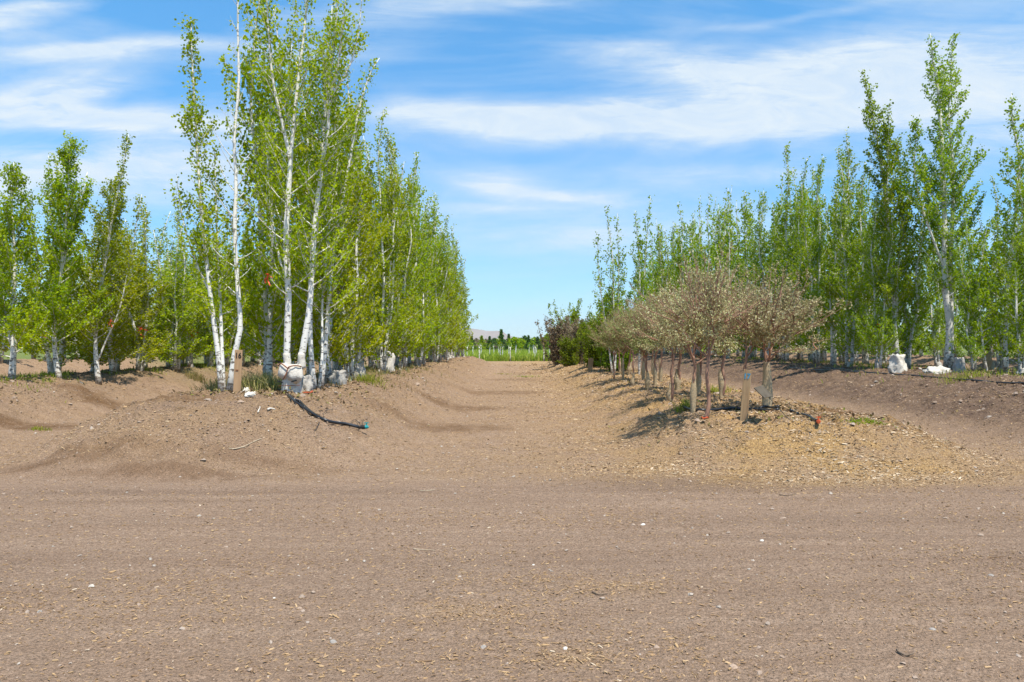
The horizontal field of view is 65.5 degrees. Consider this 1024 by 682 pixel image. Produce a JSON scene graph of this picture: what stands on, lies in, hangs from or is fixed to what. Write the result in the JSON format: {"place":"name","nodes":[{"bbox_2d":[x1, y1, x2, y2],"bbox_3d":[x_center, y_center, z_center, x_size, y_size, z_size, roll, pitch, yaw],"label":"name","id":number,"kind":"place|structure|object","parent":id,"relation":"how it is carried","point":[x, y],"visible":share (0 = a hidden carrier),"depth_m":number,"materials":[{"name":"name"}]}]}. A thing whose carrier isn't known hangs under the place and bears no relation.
{"place":"outdoors","nodes":[
{"label":"outdoors","id":0,"kind":"place"},
{"bbox_2d":[8,328,965,345],"bbox_3d":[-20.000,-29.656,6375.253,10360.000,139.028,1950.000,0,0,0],"label":"mountains","id":1,"kind":"structure","parent":0,"point":[477,333],"depth_m":6039.60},
{"bbox_2d":[0,346,1023,681],"bbox_3d":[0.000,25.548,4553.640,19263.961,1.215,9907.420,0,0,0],"label":"ground","id":2,"kind":"structure","parent":0,"point":[96,468],"depth_m":7.34,"materials":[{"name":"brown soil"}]},
{"bbox_2d":[0,160,54,379],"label":"aspen tree","id":3,"kind":"object","parent":2,"relation":"on","point":[11,322],"visible":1,"depth_m":20.54,"materials":[{"name":"green plant"}]},
{"bbox_2d":[6,152,104,373],"bbox_3d":[-13.749,-2.316,24.166,2.757,6.941,3.088,0,0,-36],"label":"aspen tree","id":4,"kind":"object","parent":2,"relation":"on","point":[46,349],"visible":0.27,"depth_m":24.07,"materials":[{"name":"green plant"}]},
{"bbox_2d":[3,130,117,378],"bbox_3d":[-12.504,-2.356,21.742,2.008,6.957,2.960,0,0,14],"label":"aspen tree","id":5,"kind":"object","parent":2,"relation":"on","point":[60,289],"visible":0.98,"depth_m":21.93,"materials":[{"name":"green plant"}]},
{"bbox_2d":[73,222,123,371],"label":"aspen tree","id":6,"kind":"object","parent":2,"relation":"on","point":[90,362],"visible":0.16,"depth_m":26.04,"materials":[{"name":"green plant"}]},
{"bbox_2d":[66,130,146,384],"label":"aspen tree","id":7,"kind":"object","parent":2,"relation":"on","point":[118,207],"visible":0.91,"depth_m":22.95,"materials":[{"name":"green plant"}]},
{"bbox_2d":[68,172,162,373],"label":"aspen tree","id":8,"kind":"object","parent":2,"relation":"on","point":[110,353],"visible":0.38,"depth_m":24.81,"materials":[{"name":"green plant"}]},
{"bbox_2d":[1,360,256,402],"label":"berm weeds","id":9,"kind":"object","parent":2,"relation":"on","point":[202,365],"visible":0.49,"depth_m":22.91,"materials":[{"name":"green plant"}]},
{"bbox_2d":[107,208,176,370],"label":"aspen tree","id":10,"kind":"object","parent":2,"relation":"on","point":[140,338],"visible":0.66,"depth_m":26.90,"materials":[{"name":"green plant"}]},
{"bbox_2d":[115,193,180,368],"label":"aspen tree","id":11,"kind":"object","parent":2,"relation":"on","point":[160,252],"visible":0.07,"depth_m":30.26,"materials":[{"name":"green plant"}]},
{"bbox_2d":[141,199,206,371],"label":"aspen tree","id":12,"kind":"object","parent":2,"relation":"on","point":[181,326],"visible":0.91,"depth_m":28.88,"materials":[{"name":"green plant"}]},
{"bbox_2d":[159,224,219,367],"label":"aspen tree","id":13,"kind":"object","parent":2,"relation":"on","point":[189,358],"visible":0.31,"depth_m":31.13,"materials":[{"name":"green plant"}]},
{"bbox_2d":[154,212,226,364],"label":"aspen tree","id":14,"kind":"object","parent":2,"relation":"on","point":[183,361],"visible":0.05,"depth_m":33.78,"materials":[{"name":"green plant"}]},
{"bbox_2d":[163,0,258,391],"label":"aspen tree","id":15,"kind":"object","parent":2,"relation":"on","point":[205,256],"visible":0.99,"depth_m":14.75,"materials":[{"name":"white plant"}]},
{"bbox_2d":[189,233,240,366],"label":"aspen tree","id":16,"kind":"object","parent":2,"relation":"on","point":[210,356],"visible":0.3,"depth_m":32.68,"materials":[{"name":"green plant"}]},
{"bbox_2d":[202,209,255,365],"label":"aspen tree","id":17,"kind":"object","parent":2,"relation":"on","point":[227,360],"visible":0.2,"depth_m":34.71,"materials":[{"name":"green plant"}]},
{"bbox_2d":[233,350,242,392],"bbox_3d":[-4.906,0.588,14.245,0.136,0.862,0.040,3,0,2],"label":"numbered stake","id":18,"kind":"object","parent":2,"relation":"on","point":[237,371],"visible":0.98,"depth_m":14.23,"materials":[{"name":"beige wood"}]},
{"bbox_2d":[220,214,258,365],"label":"aspen tree","id":19,"kind":"object","parent":2,"relation":"on","point":[244,357],"visible":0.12,"depth_m":36.52,"materials":[{"name":"green plant"}]},
{"bbox_2d":[194,0,321,379],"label":"aspen tree","id":20,"kind":"object","parent":2,"relation":"on","point":[257,320],"visible":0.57,"depth_m":16.40,"materials":[{"name":"green plant"}]},
{"bbox_2d":[241,369,281,391],"bbox_3d":[-4.694,0.758,15.341,1.465,0.531,1.470,0,0,43],"label":"weed","id":21,"kind":"object","parent":2,"relation":"on","point":[264,382],"visible":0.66,"depth_m":15.19,"materials":[{"name":"green plant"}]},
{"bbox_2d":[233,4,339,369],"bbox_3d":[-5.111,-3.382,18.609,2.105,8.975,2.413,0,0,44],"label":"aspen tree","id":22,"kind":"object","parent":2,"relation":"on","point":[293,347],"visible":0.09,"depth_m":18.36,"materials":[{"name":"green plant"}]},
{"bbox_2d":[236,0,369,380],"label":"aspen tree","id":23,"kind":"object","parent":2,"relation":"on","point":[285,237],"visible":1,"depth_m":14.48,"materials":[{"name":"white plant"}]},
{"bbox_2d":[277,352,305,393],"bbox_3d":[-3.987,0.661,14.448,0.467,0.909,0.425,0,0,0],"label":"tree sack","id":24,"kind":"object","parent":23,"relation":"attached to","point":[290,374],"visible":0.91,"depth_m":14.35,"materials":[{"name":"white fabric"}]},
{"bbox_2d":[270,6,364,388],"bbox_3d":[-3.835,-2.791,15.656,1.837,7.539,1.797,0,0,32],"label":"aspen tree","id":25,"kind":"object","parent":2,"relation":"on","point":[310,342],"visible":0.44,"depth_m":15.57,"materials":[{"name":"green plant"}]},
{"bbox_2d":[277,388,368,430],"bbox_3d":[-3.385,1.150,13.756,1.146,0.542,3.785,0,0,-30],"label":"irrigation hose","id":26,"kind":"object","parent":2,"relation":"on","point":[302,404],"visible":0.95,"depth_m":12.65,"materials":[{"name":"black plastic"}]},
{"bbox_2d":[281,0,370,383],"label":"aspen tree","id":27,"kind":"object","parent":2,"relation":"on","point":[333,346],"visible":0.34,"depth_m":17.59,"materials":[{"name":"green plant"}]},
{"bbox_2d":[295,58,379,387],"bbox_3d":[-3.572,-2.407,16.227,1.690,6.888,1.476,0,0,0],"label":"aspen tree","id":28,"kind":"object","parent":2,"relation":"on","point":[350,165],"visible":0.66,"depth_m":16.10,"materials":[{"name":"green plant"}]},
{"bbox_2d":[315,77,388,380],"bbox_3d":[-4.075,-2.830,19.815,2.086,7.874,1.833,0,0,-13],"label":"aspen tree","id":29,"kind":"object","parent":2,"relation":"on","point":[352,343],"visible":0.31,"depth_m":19.84,"materials":[{"name":"green plant"}]},
{"bbox_2d":[336,58,390,363],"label":"aspen tree","id":30,"kind":"object","parent":2,"relation":"on","point":[360,354],"visible":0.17,"depth_m":21.75,"materials":[{"name":"green plant"}]},
{"bbox_2d":[305,363,441,398],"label":"row weeds","id":31,"kind":"object","parent":2,"relation":"on","point":[371,369],"visible":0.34,"depth_m":23.62,"materials":[{"name":"green plant"}]},
{"bbox_2d":[359,107,413,372],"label":"aspen tree","id":32,"kind":"object","parent":2,"relation":"on","point":[381,359],"visible":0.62,"depth_m":24.08,"materials":[{"name":"green plant"}]},
{"bbox_2d":[363,129,425,355],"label":"aspen tree","id":33,"kind":"object","parent":2,"relation":"on","point":[391,183],"visible":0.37,"depth_m":25.92,"materials":[{"name":"green plant"}]},
{"bbox_2d":[387,146,431,370],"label":"aspen tree","id":34,"kind":"object","parent":2,"relation":"on","point":[406,267],"visible":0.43,"depth_m":28.31,"materials":[{"name":"green plant"}]},
{"bbox_2d":[385,133,441,365],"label":"aspen tree","id":35,"kind":"object","parent":2,"relation":"on","point":[418,274],"visible":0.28,"depth_m":30.41,"materials":[{"name":"green plant"}]},
{"bbox_2d":[400,152,442,366],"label":"aspen tree","id":36,"kind":"object","parent":2,"relation":"on","point":[418,351],"visible":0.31,"depth_m":32.05,"materials":[{"name":"green plant"}]},
{"bbox_2d":[405,176,440,358],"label":"aspen tree","id":37,"kind":"object","parent":2,"relation":"on","point":[426,301],"visible":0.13,"depth_m":34.84,"materials":[{"name":"green plant"}]},
{"bbox_2d":[417,194,445,363],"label":"aspen tree","id":38,"kind":"object","parent":2,"relation":"on","point":[438,302],"visible":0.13,"depth_m":37.22,"materials":[{"name":"green plant"}]},
{"bbox_2d":[421,190,462,361],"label":"aspen tree","id":39,"kind":"object","parent":2,"relation":"on","point":[440,307],"visible":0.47,"depth_m":39.77,"materials":[{"name":"green plant"}]},
{"bbox_2d":[429,212,462,361],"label":"aspen tree","id":40,"kind":"object","parent":2,"relation":"on","point":[451,320],"visible":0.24,"depth_m":42.23,"materials":[{"name":"green plant"}]},
{"bbox_2d":[441,228,460,359],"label":"aspen tree","id":41,"kind":"object","parent":2,"relation":"on","point":[445,353],"visible":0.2,"depth_m":44.79,"materials":[{"name":"green plant"}]},
{"bbox_2d":[438,224,470,358],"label":"aspen tree","id":42,"kind":"object","parent":2,"relation":"on","point":[452,253],"visible":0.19,"depth_m":47.37,"materials":[{"name":"green plant"}]},
{"bbox_2d":[445,237,466,357],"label":"aspen tree","id":43,"kind":"object","parent":2,"relation":"on","point":[456,294],"visible":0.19,"depth_m":49.99,"materials":[{"name":"green plant"}]},
{"bbox_2d":[453,240,478,356],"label":"aspen tree","id":44,"kind":"object","parent":2,"relation":"on","point":[457,353],"visible":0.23,"depth_m":55.42,"materials":[{"name":"green plant"}]},
{"bbox_2d":[460,257,472,356],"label":"aspen tree","id":45,"kind":"object","parent":2,"relation":"on","point":[464,309],"visible":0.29,"depth_m":58.17,"materials":[{"name":"green plant"}]},
{"bbox_2d":[0,352,1023,681],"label":"wood chips","id":46,"kind":"object","parent":2,"relation":"on","point":[890,480],"visible":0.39,"depth_m":9.07,"materials":[{"name":"beige wood"}]},
{"bbox_2d":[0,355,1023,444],"bbox_3d":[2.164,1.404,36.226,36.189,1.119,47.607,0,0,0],"label":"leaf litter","id":47,"kind":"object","parent":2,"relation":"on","point":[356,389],"visible":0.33,"depth_m":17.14,"materials":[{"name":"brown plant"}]},
{"bbox_2d":[534,314,579,364],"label":"tall shrub","id":48,"kind":"object","parent":2,"relation":"on","point":[554,334],"visible":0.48,"depth_m":54.54,"materials":[{"name":"brown plant"}]},
{"bbox_2d":[548,298,582,332],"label":"tall shrub","id":49,"kind":"object","parent":2,"relation":"on","point":[573,310],"visible":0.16,"depth_m":57.82,"materials":[{"name":"green plant"}]},
{"bbox_2d":[556,332,580,366],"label":"tall shrub","id":50,"kind":"object","parent":2,"relation":"on","point":[569,350],"visible":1,"depth_m":47.87,"materials":[{"name":"green plant"}]},
{"bbox_2d":[560,315,587,363],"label":"tall shrub","id":51,"kind":"object","parent":2,"relation":"on","point":[572,331],"visible":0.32,"depth_m":49.53,"materials":[{"name":"purple plant"}]},
{"bbox_2d":[570,310,603,367],"bbox_3d":[4.168,-0.045,40.016,2.537,3.029,2.401,0,0,0],"label":"tall shrub","id":52,"kind":"object","parent":2,"relation":"on","point":[589,351],"visible":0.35,"depth_m":39.64,"materials":[{"name":"green plant"}]},
{"bbox_2d":[587,310,629,378],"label":"silver leaved tree","id":53,"kind":"object","parent":2,"relation":"on","point":[601,338],"visible":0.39,"depth_m":27.80,"materials":[{"name":"grey plant"}]},
{"bbox_2d":[592,205,629,372],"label":"aspen tree","id":54,"kind":"object","parent":2,"relation":"on","point":[619,268],"visible":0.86,"depth_m":34.02,"materials":[{"name":"green plant"}]},
{"bbox_2d":[600,305,635,379],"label":"silver leaved tree","id":55,"kind":"object","parent":2,"relation":"on","point":[619,346],"visible":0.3,"depth_m":26.75,"materials":[{"name":"grey plant"}]},
{"bbox_2d":[594,289,643,370],"bbox_3d":[4.959,-0.518,36.070,2.546,4.006,2.126,0,0,0],"label":"tall shrub","id":56,"kind":"object","parent":2,"relation":"on","point":[604,359],"visible":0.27,"depth_m":35.61,"materials":[{"name":"green plant"}]},
{"bbox_2d":[604,302,649,385],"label":"silver leaved tree","id":57,"kind":"object","parent":2,"relation":"on","point":[615,328],"visible":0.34,"depth_m":23.48,"materials":[{"name":"grey plant"}]},
{"bbox_2d":[602,291,659,390],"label":"silver leaved tree","id":58,"kind":"object","parent":2,"relation":"on","point":[634,339],"visible":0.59,"depth_m":20.78,"materials":[{"name":"grey plant"}]},
{"bbox_2d":[628,195,656,374],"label":"aspen tree","id":59,"kind":"object","parent":2,"relation":"on","point":[639,254],"visible":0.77,"depth_m":30.99,"materials":[{"name":"green plant"}]},
{"bbox_2d":[644,223,666,353],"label":"aspen tree","id":60,"kind":"object","parent":2,"relation":"on","point":[652,269],"visible":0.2,"depth_m":73.65,"materials":[{"name":"green plant"}]},
{"bbox_2d":[646,218,670,353],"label":"aspen tree","id":61,"kind":"object","parent":2,"relation":"on","point":[660,260],"visible":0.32,"depth_m":70.04,"materials":[{"name":"green plant"}]},
{"bbox_2d":[626,284,706,401],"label":"silver leaved tree","id":62,"kind":"object","parent":2,"relation":"on","point":[669,394],"visible":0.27,"depth_m":17.23,"materials":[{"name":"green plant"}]},
{"bbox_2d":[630,283,705,390],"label":"silver leaved tree","id":63,"kind":"object","parent":2,"relation":"on","point":[677,379],"visible":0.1,"depth_m":20.60,"materials":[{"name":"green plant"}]},
{"bbox_2d":[656,222,679,354],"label":"aspen tree","id":64,"kind":"object","parent":2,"relation":"on","point":[669,262],"visible":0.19,"depth_m":65.47,"materials":[{"name":"green plant"}]},
{"bbox_2d":[411,347,930,360],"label":"field grass","id":65,"kind":"structure","parent":2,"relation":"on","point":[517,355],"depth_m":86.22,"materials":[{"name":"green plant"}]},
{"bbox_2d":[669,201,700,354],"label":"aspen tree","id":66,"kind":"object","parent":2,"relation":"on","point":[680,259],"visible":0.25,"depth_m":61.40,"materials":[{"name":"green plant"}]},
{"bbox_2d":[627,261,747,412],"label":"silver leaved tree","id":67,"kind":"object","parent":2,"relation":"on","point":[696,331],"visible":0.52,"depth_m":14.19,"materials":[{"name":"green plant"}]},
{"bbox_2d":[681,195,708,355],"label":"aspen tree","id":68,"kind":"object","parent":2,"relation":"on","point":[699,251],"visible":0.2,"depth_m":57.13,"materials":[{"name":"green plant"}]},
{"bbox_2d":[624,235,770,418],"bbox_3d":[3.030,-0.180,12.905,2.163,2.974,1.848,0,0,29],"label":"silver leaved tree","id":69,"kind":"object","parent":2,"relation":"on","point":[712,310],"visible":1,"depth_m":12.89,"materials":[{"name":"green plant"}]},
{"bbox_2d":[659,293,744,394],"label":"silver leaved tree","id":70,"kind":"object","parent":2,"relation":"on","point":[698,375],"visible":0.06,"depth_m":18.78,"materials":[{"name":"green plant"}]},
{"bbox_2d":[694,194,732,356],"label":"aspen tree","id":71,"kind":"object","parent":2,"relation":"on","point":[710,252],"visible":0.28,"depth_m":53.06,"materials":[{"name":"green plant"}]},
{"bbox_2d":[705,188,737,349],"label":"aspen tree","id":72,"kind":"object","parent":2,"relation":"on","point":[717,229],"visible":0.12,"depth_m":54.38,"materials":[{"name":"green plant"}]},
{"bbox_2d":[713,185,744,358],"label":"aspen tree","id":73,"kind":"object","parent":2,"relation":"on","point":[726,240],"visible":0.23,"depth_m":48.35,"materials":[{"name":"green plant"}]},
{"bbox_2d":[682,405,779,415],"bbox_3d":[3.867,1.177,14.075,1.422,0.190,1.884,0,0,0],"label":"irrigation hose","id":74,"kind":"object","parent":2,"relation":"on","point":[760,408],"visible":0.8,"depth_m":14.17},
{"bbox_2d":[695,273,771,397],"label":"silver leaved tree","id":75,"kind":"object","parent":2,"relation":"on","point":[721,380],"visible":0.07,"depth_m":17.55,"materials":[{"name":"grey plant"}]},
{"bbox_2d":[729,190,761,358],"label":"aspen tree","id":76,"kind":"object","parent":2,"relation":"on","point":[744,217],"visible":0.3,"depth_m":44.07,"materials":[{"name":"green plant"}]},
{"bbox_2d":[740,369,751,420],"bbox_3d":[3.673,0.872,12.519,0.116,0.845,0.066,5,4,24],"label":"numbered stake","id":77,"kind":"object","parent":2,"relation":"on","point":[746,385],"visible":0.98,"depth_m":12.49,"materials":[{"name":"beige wood"}]},
{"bbox_2d":[705,265,802,398],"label":"silver leaved tree","id":78,"kind":"object","parent":2,"relation":"on","point":[746,353],"visible":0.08,"depth_m":15.69,"materials":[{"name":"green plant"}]},
{"bbox_2d":[750,190,779,358],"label":"aspen tree","id":79,"kind":"object","parent":2,"relation":"on","point":[761,350],"visible":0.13,"depth_m":45.65,"materials":[{"name":"green plant"}]},
{"bbox_2d":[747,189,783,359],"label":"aspen tree","id":80,"kind":"object","parent":2,"relation":"on","point":[758,231],"visible":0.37,"depth_m":41.25,"materials":[{"name":"green plant"}]},
{"bbox_2d":[750,175,800,358],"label":"aspen tree","id":81,"kind":"object","parent":2,"relation":"on","point":[779,353],"visible":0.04,"depth_m":47.32,"materials":[{"name":"green plant"}]},
{"bbox_2d":[710,258,852,408],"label":"silver leaved tree","id":82,"kind":"object","parent":2,"relation":"on","point":[760,325],"visible":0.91,"depth_m":14.04,"materials":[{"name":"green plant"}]},
{"bbox_2d":[761,141,823,361],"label":"aspen tree","id":83,"kind":"object","parent":2,"relation":"on","point":[791,267],"visible":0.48,"depth_m":37.74,"materials":[{"name":"green plant"}]},
{"bbox_2d":[779,167,811,359],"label":"aspen tree","id":84,"kind":"object","parent":2,"relation":"on","point":[799,355],"visible":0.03,"depth_m":43.36,"materials":[{"name":"green plant"}]},
{"bbox_2d":[788,168,829,360],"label":"aspen tree","id":85,"kind":"object","parent":2,"relation":"on","point":[810,355],"visible":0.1,"depth_m":38.89,"materials":[{"name":"green plant"}]},
{"bbox_2d":[791,154,841,363],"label":"aspen tree","id":86,"kind":"object","parent":2,"relation":"on","point":[812,287],"visible":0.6,"depth_m":34.22,"materials":[{"name":"green plant"}]},
{"bbox_2d":[813,127,860,364],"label":"aspen tree","id":87,"kind":"object","parent":2,"relation":"on","point":[829,293],"visible":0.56,"depth_m":32.02,"materials":[{"name":"green plant"}]},
{"bbox_2d":[820,151,858,362],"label":"aspen tree","id":88,"kind":"object","parent":2,"relation":"on","point":[841,357],"visible":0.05,"depth_m":35.47,"materials":[{"name":"green plant"}]},
{"bbox_2d":[656,355,1023,388],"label":"row weeds","id":89,"kind":"object","parent":2,"relation":"on","point":[873,365],"visible":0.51,"depth_m":28.54,"materials":[{"name":"green plant"}]},
{"bbox_2d":[819,144,888,366],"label":"aspen tree","id":90,"kind":"object","parent":2,"relation":"on","point":[846,330],"visible":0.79,"depth_m":30.55,"materials":[{"name":"green plant"}]},
{"bbox_2d":[832,158,875,362],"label":"aspen tree","id":91,"kind":"object","parent":2,"relation":"on","point":[856,357],"visible":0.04,"depth_m":36.69,"materials":[{"name":"green plant"}]},
{"bbox_2d":[840,168,892,363],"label":"aspen tree","id":92,"kind":"object","parent":2,"relation":"on","point":[865,357],"visible":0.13,"depth_m":31.74,"materials":[{"name":"green plant"}]},
{"bbox_2d":[851,193,906,368],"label":"aspen tree","id":93,"kind":"object","parent":2,"relation":"on","point":[880,329],"visible":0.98,"depth_m":27.29,"materials":[{"name":"green plant"}]},
{"bbox_2d":[850,69,924,354],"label":"aspen tree","id":94,"kind":"object","parent":2,"relation":"on","point":[888,194],"visible":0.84,"depth_m":27.38,"materials":[{"name":"green plant"}]},
{"bbox_2d":[887,354,907,372],"bbox_3d":[12.124,0.694,25.033,0.590,0.597,0.627,0,0,-33],"label":"cloth bag","id":95,"kind":"object","parent":2,"relation":"on","point":[897,363],"visible":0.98,"depth_m":24.90,"materials":[{"name":"white fabric"}]},
{"bbox_2d":[789,367,1023,383],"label":"drip line","id":96,"kind":"object","parent":2,"relation":"on","point":[918,375],"visible":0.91,"depth_m":22.79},
{"bbox_2d":[888,135,940,368],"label":"aspen tree","id":97,"kind":"object","parent":2,"relation":"on","point":[907,349],"visible":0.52,"depth_m":28.31,"materials":[{"name":"green plant"}]},
{"bbox_2d":[913,200,963,366],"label":"aspen tree","id":98,"kind":"object","parent":2,"relation":"on","point":[935,342],"visible":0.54,"depth_m":29.67,"materials":[{"name":"green plant"}]},
{"bbox_2d":[890,32,1002,369],"bbox_3d":[14.408,-4.736,26.656,3.676,11.606,2.731,0,0,0],"label":"aspen tree","id":99,"kind":"object","parent":2,"relation":"on","point":[947,275],"visible":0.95,"depth_m":26.42,"materials":[{"name":"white plant"}]},
{"bbox_2d":[941,227,974,356],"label":"aspen tree","id":100,"kind":"object","parent":2,"relation":"on","point":[956,308],"visible":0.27,"depth_m":42.73,"materials":[{"name":"green plant"}]},
{"bbox_2d":[947,218,993,370],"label":"aspen tree","id":101,"kind":"object","parent":2,"relation":"on","point":[971,342],"visible":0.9,"depth_m":25.02,"materials":[{"name":"green plant"}]},
{"bbox_2d":[947,92,1023,370],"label":"aspen tree","id":102,"kind":"object","parent":2,"relation":"on","point":[1019,171],"visible":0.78,"depth_m":24.96,"materials":[{"name":"green plant"}]},
{"bbox_2d":[973,175,1023,369],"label":"aspen tree","id":103,"kind":"object","parent":2,"relation":"on","point":[998,356],"visible":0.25,"depth_m":26.17,"materials":[{"name":"green plant"}]},
{"bbox_2d":[987,176,1023,373],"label":"aspen tree","id":104,"kind":"object","parent":2,"relation":"on","point":[1016,259],"visible":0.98,"depth_m":22.53,"materials":[{"name":"green plant"}]},
{"bbox_2d":[0,0,1023,337],"label":"sky","id":105,"kind":"structure","parent":0,"point":[526,120],"materials":[{"name":"blue"}]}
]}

